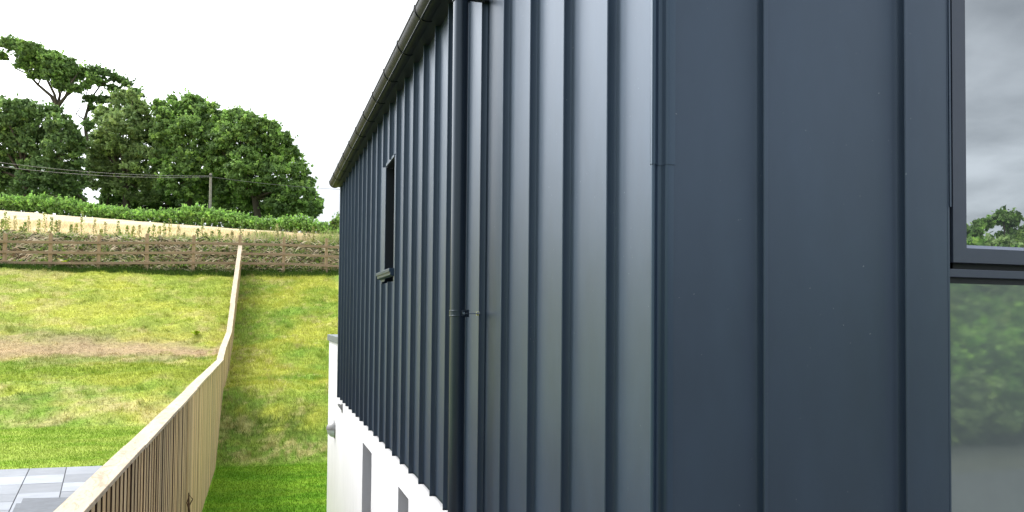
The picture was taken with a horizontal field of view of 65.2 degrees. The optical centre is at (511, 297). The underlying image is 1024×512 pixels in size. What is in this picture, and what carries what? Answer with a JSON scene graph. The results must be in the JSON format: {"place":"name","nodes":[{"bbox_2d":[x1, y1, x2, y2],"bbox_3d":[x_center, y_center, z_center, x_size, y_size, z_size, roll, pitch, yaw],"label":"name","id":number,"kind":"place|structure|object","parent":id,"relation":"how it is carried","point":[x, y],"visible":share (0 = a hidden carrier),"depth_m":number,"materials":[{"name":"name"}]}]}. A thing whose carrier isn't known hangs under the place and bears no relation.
{"place":"outdoors","nodes":[
{"label":"outdoors","id":0,"kind":"place"},
{"bbox_2d":[0,422,148,469],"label":"lawn grass","id":1,"kind":"structure","parent":0,"point":[52,431],"depth_m":13.25,"materials":[{"name":"green plant"}]},
{"bbox_2d":[0,210,338,511],"bbox_3d":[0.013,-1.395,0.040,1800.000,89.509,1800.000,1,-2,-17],"label":"ground","id":2,"kind":"structure","parent":0,"point":[20,384],"depth_m":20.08,"materials":[{"name":"green plant"}]},
{"bbox_2d":[0,219,5,229],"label":"weed plant","id":3,"kind":"object","parent":2,"relation":"on","point":[1,225],"visible":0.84,"depth_m":32.60,"materials":[{"name":"green plant"}]},
{"bbox_2d":[3,212,7,229],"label":"weed plant","id":4,"kind":"object","parent":2,"relation":"on","point":[5,221],"visible":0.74,"depth_m":33.25,"materials":[{"name":"green plant"}]},
{"bbox_2d":[12,215,17,230],"bbox_3d":[-20.663,-3.027,33.253,0.222,0.806,0.242,1,-2,-17],"label":"weed plant","id":5,"kind":"object","parent":2,"relation":"on","point":[14,224],"visible":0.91,"depth_m":33.24,"materials":[{"name":"green plant"}]},
{"bbox_2d":[21,222,27,231],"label":"weed plant","id":6,"kind":"object","parent":2,"relation":"on","point":[24,225],"visible":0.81,"depth_m":32.77,"materials":[{"name":"green plant"}]},
{"bbox_2d":[26,216,30,231],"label":"weed plant","id":7,"kind":"object","parent":2,"relation":"on","point":[29,222],"visible":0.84,"depth_m":33.88,"materials":[{"name":"green plant"}]},
{"bbox_2d":[36,219,40,231],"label":"weed plant","id":8,"kind":"object","parent":2,"relation":"on","point":[39,223],"visible":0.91,"depth_m":33.88,"materials":[{"name":"green plant"}]},
{"bbox_2d":[42,212,47,232],"bbox_3d":[-19.538,-3.063,33.415,0.257,0.968,0.257,1,-2,-17],"label":"weed plant","id":9,"kind":"object","parent":2,"relation":"on","point":[44,223],"visible":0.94,"depth_m":33.42,"materials":[{"name":"green plant"}]},
{"bbox_2d":[0,93,91,211],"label":"broadleaf tree","id":10,"kind":"object","parent":2,"relation":"on","point":[27,140],"visible":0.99,"depth_m":82.50,"materials":[{"name":"green plant"}]},
{"bbox_2d":[48,216,53,232],"bbox_3d":[-19.231,-2.971,33.404,0.259,0.814,0.241,1,-2,-17],"label":"weed plant","id":11,"kind":"object","parent":2,"relation":"on","point":[51,228],"visible":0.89,"depth_m":33.40,"materials":[{"name":"green plant"}]},
{"bbox_2d":[0,32,101,159],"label":"windswept tree","id":12,"kind":"object","parent":2,"relation":"on","point":[64,72],"visible":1,"depth_m":96.12,"materials":[{"name":"green plant"}]},
{"bbox_2d":[0,466,101,511],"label":"patio","id":13,"kind":"structure","parent":2,"relation":"on","point":[17,485],"depth_m":10.22,"materials":[{"name":"grey stone"}]},
{"bbox_2d":[12,497,68,511],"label":"stone step","id":14,"kind":"object","parent":13,"relation":"on","point":[39,504],"visible":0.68,"depth_m":8.82,"materials":[{"name":"stone"}]},
{"bbox_2d":[56,220,61,231],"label":"weed plant","id":15,"kind":"object","parent":2,"relation":"on","point":[59,224],"visible":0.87,"depth_m":32.92,"materials":[{"name":"green plant"}]},
{"bbox_2d":[73,223,78,233],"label":"weed plant","id":16,"kind":"object","parent":2,"relation":"on","point":[75,229],"visible":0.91,"depth_m":34.03,"materials":[{"name":"green plant"}]},
{"bbox_2d":[79,211,84,232],"bbox_3d":[-18.035,-3.070,33.566,0.227,1.105,0.238,1,-2,-17],"label":"weed plant","id":17,"kind":"object","parent":2,"relation":"on","point":[81,219],"visible":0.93,"depth_m":33.56,"materials":[{"name":"green plant"}]},
{"bbox_2d":[92,218,96,234],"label":"weed plant","id":18,"kind":"object","parent":2,"relation":"on","point":[94,226],"visible":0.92,"depth_m":33.54,"materials":[{"name":"green plant"}]},
{"bbox_2d":[76,62,148,187],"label":"windswept tree","id":19,"kind":"object","parent":2,"relation":"on","point":[88,125],"visible":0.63,"depth_m":98.42,"materials":[{"name":"green plant"}]},
{"bbox_2d":[84,85,164,207],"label":"broadleaf tree","id":20,"kind":"object","parent":2,"relation":"on","point":[113,149],"visible":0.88,"depth_m":85.18,"materials":[{"name":"green plant"}]},
{"bbox_2d":[136,225,141,236],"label":"weed plant","id":21,"kind":"object","parent":2,"relation":"on","point":[139,232],"visible":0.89,"depth_m":33.87,"materials":[{"name":"green plant"}]},
{"bbox_2d":[54,245,241,511],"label":"slatted fence","id":22,"kind":"object","parent":2,"relation":"on","point":[164,460],"visible":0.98,"depth_m":7.99,"materials":[{"name":"brown wood"}]},
{"bbox_2d":[151,224,155,236],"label":"weed plant","id":23,"kind":"object","parent":2,"relation":"on","point":[153,229],"visible":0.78,"depth_m":32.59,"materials":[{"name":"green plant"}]},
{"bbox_2d":[0,171,324,218],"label":"understorey tree","id":24,"kind":"object","parent":2,"relation":"on","point":[108,199],"visible":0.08,"depth_m":90.68,"materials":[{"name":"green plant"}]},
{"bbox_2d":[162,222,166,237],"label":"weed plant","id":25,"kind":"object","parent":2,"relation":"on","point":[164,228],"visible":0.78,"depth_m":32.92,"materials":[{"name":"green plant"}]},
{"bbox_2d":[0,218,337,238],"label":"ripe crop","id":26,"kind":"object","parent":2,"relation":"on","point":[65,227],"visible":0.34,"depth_m":45.05,"materials":[{"name":"beige plant"}]},
{"bbox_2d":[0,190,338,234],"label":"field hedge","id":27,"kind":"object","parent":2,"relation":"on","point":[73,206],"visible":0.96,"depth_m":67.90,"materials":[{"name":"green plant"}]},
{"bbox_2d":[0,225,338,271],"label":"cut straw","id":28,"kind":"object","parent":2,"relation":"on","point":[44,237],"visible":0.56,"depth_m":30.44,"materials":[{"name":"brown plant"}]},
{"bbox_2d":[0,233,338,272],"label":"post and rail fence","id":29,"kind":"object","parent":2,"relation":"on","point":[51,242],"visible":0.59,"depth_m":29.50,"materials":[{"name":"brown wood"}]},
{"bbox_2d":[0,229,338,270],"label":"bank weeds","id":30,"kind":"object","parent":2,"relation":"on","point":[155,249],"visible":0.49,"depth_m":30.42,"materials":[{"name":"brown plant"}]},
{"bbox_2d":[0,259,338,276],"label":"long grass","id":31,"kind":"structure","parent":2,"relation":"on","point":[129,269],"depth_m":29.48,"materials":[{"name":"green plant"}]},
{"bbox_2d":[167,219,171,237],"bbox_3d":[-14.538,-2.867,34.045,0.251,0.960,0.225,1,-2,-17],"label":"weed plant","id":32,"kind":"object","parent":2,"relation":"on","point":[170,228],"visible":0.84,"depth_m":34.04,"materials":[{"name":"green plant"}]},
{"bbox_2d":[4,225,338,243],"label":"crest grass","id":33,"kind":"structure","parent":2,"relation":"on","point":[321,238],"depth_m":33.11,"materials":[{"name":"plant"}]},
{"bbox_2d":[186,493,192,511],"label":"twig","id":34,"kind":"object","parent":2,"relation":"on","point":[189,502],"visible":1,"depth_m":9.32,"materials":[{"name":"brown wood"}]},
{"bbox_2d":[147,87,232,224],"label":"broadleaf tree","id":35,"kind":"object","parent":2,"relation":"on","point":[188,115],"visible":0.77,"depth_m":83.05,"materials":[{"name":"green plant"}]},
{"bbox_2d":[200,218,204,236],"bbox_3d":[-12.611,-2.710,32.618,0.239,1.076,0.270,1,-2,-17],"label":"weed plant","id":36,"kind":"object","parent":2,"relation":"on","point":[202,233],"visible":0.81,"depth_m":32.61,"materials":[{"name":"green plant"}]},
{"bbox_2d":[209,173,211,207],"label":"utility pole","id":37,"kind":"object","parent":2,"relation":"on","point":[210,190],"visible":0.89,"depth_m":70.38,"materials":[{"name":"grey wood"}]},
{"bbox_2d":[0,162,168,175],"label":"overhead wire","id":38,"kind":"object","parent":37,"relation":"attached to","point":[87,171],"visible":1,"depth_m":66.11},
{"bbox_2d":[0,166,189,177],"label":"overhead wire","id":39,"kind":"object","parent":37,"relation":"attached to","point":[103,175],"visible":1,"depth_m":66.91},
{"bbox_2d":[214,177,339,189],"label":"overhead wire","id":40,"kind":"object","parent":37,"relation":"attached to","point":[275,184],"visible":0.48,"depth_m":71.73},
{"bbox_2d":[239,222,243,234],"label":"weed plant","id":41,"kind":"object","parent":2,"relation":"on","point":[241,225],"visible":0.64,"depth_m":32.75,"materials":[{"name":"green plant"}]},
{"bbox_2d":[201,102,323,218],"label":"broadleaf tree","id":42,"kind":"object","parent":2,"relation":"on","point":[265,156],"visible":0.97,"depth_m":81.58,"materials":[{"name":"green plant"}]},
{"bbox_2d":[203,461,326,511],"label":"lawn grass","id":43,"kind":"structure","parent":2,"relation":"on","point":[300,476],"depth_m":13.70,"materials":[{"name":"green plant"}]},
{"bbox_2d":[275,224,278,237],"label":"weed plant","id":44,"kind":"object","parent":2,"relation":"on","point":[276,231],"visible":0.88,"depth_m":32.91,"materials":[{"name":"green plant"}]},
{"bbox_2d":[306,233,311,248],"bbox_3d":[-8.297,-2.259,32.592,0.238,0.746,0.239,-1,-2,34],"label":"weed plant","id":45,"kind":"object","parent":2,"relation":"on","point":[308,236],"visible":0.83,"depth_m":32.58,"materials":[{"name":"green plant"}]},
{"bbox_2d":[310,226,314,244],"bbox_3d":[-8.238,-2.442,33.075,0.244,0.970,0.236,1,-2,-17],"label":"weed plant","id":46,"kind":"object","parent":2,"relation":"on","point":[312,232],"visible":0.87,"depth_m":33.08,"materials":[{"name":"green plant"}]},
{"bbox_2d":[324,211,339,231],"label":"bush","id":47,"kind":"object","parent":2,"relation":"on","point":[334,222],"visible":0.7,"depth_m":61.91,"materials":[{"name":"green plant"}]},
{"bbox_2d":[327,0,1023,511],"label":"house","id":48,"kind":"structure","parent":2,"relation":"on","point":[681,254],"depth_m":2.21,"materials":[{"name":"grey metal"}]},
{"bbox_2d":[326,420,335,437],"bbox_3d":[-2.458,1.788,10.833,0.114,0.237,0.237,1,-2,-17],"label":"wall light","id":49,"kind":"object","parent":48,"relation":"attached to","point":[331,428],"visible":1,"depth_m":10.76,"materials":[{"name":"silver metal"}]},
{"bbox_2d":[337,404,342,412],"bbox_3d":[-2.121,1.368,9.865,0.061,0.113,0.060,1,-2,-17],"label":"spotlight","id":50,"kind":"object","parent":48,"relation":"attached to","point":[340,406],"visible":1,"depth_m":9.85,"materials":[{"name":"grey metal"}]},
{"bbox_2d":[376,154,395,282],"bbox_3d":[-0.906,-0.589,6.218,0.179,0.950,0.835,1,-2,-17],"label":"side window","id":51,"kind":"structure","parent":48,"relation":"in","point":[389,172],"depth_m":6.42,"materials":[{"name":"grey glass"}]},
{"bbox_2d":[950,0,1023,511],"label":"front window","id":52,"kind":"structure","parent":48,"relation":"in","point":[987,36],"depth_m":2.27,"materials":[{"name":"grey glass"}]},
{"bbox_2d":[0,0,416,231],"label":"sky","id":53,"kind":"structure","parent":0,"point":[314,67],"materials":[{"name":"white"}]},
{"bbox_2d":[217,271,337,464],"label":"rough grass","id":54,"kind":"structure","parent":0,"point":[270,376],"depth_m":21.85,"materials":[{"name":"green plant"}]}
]}

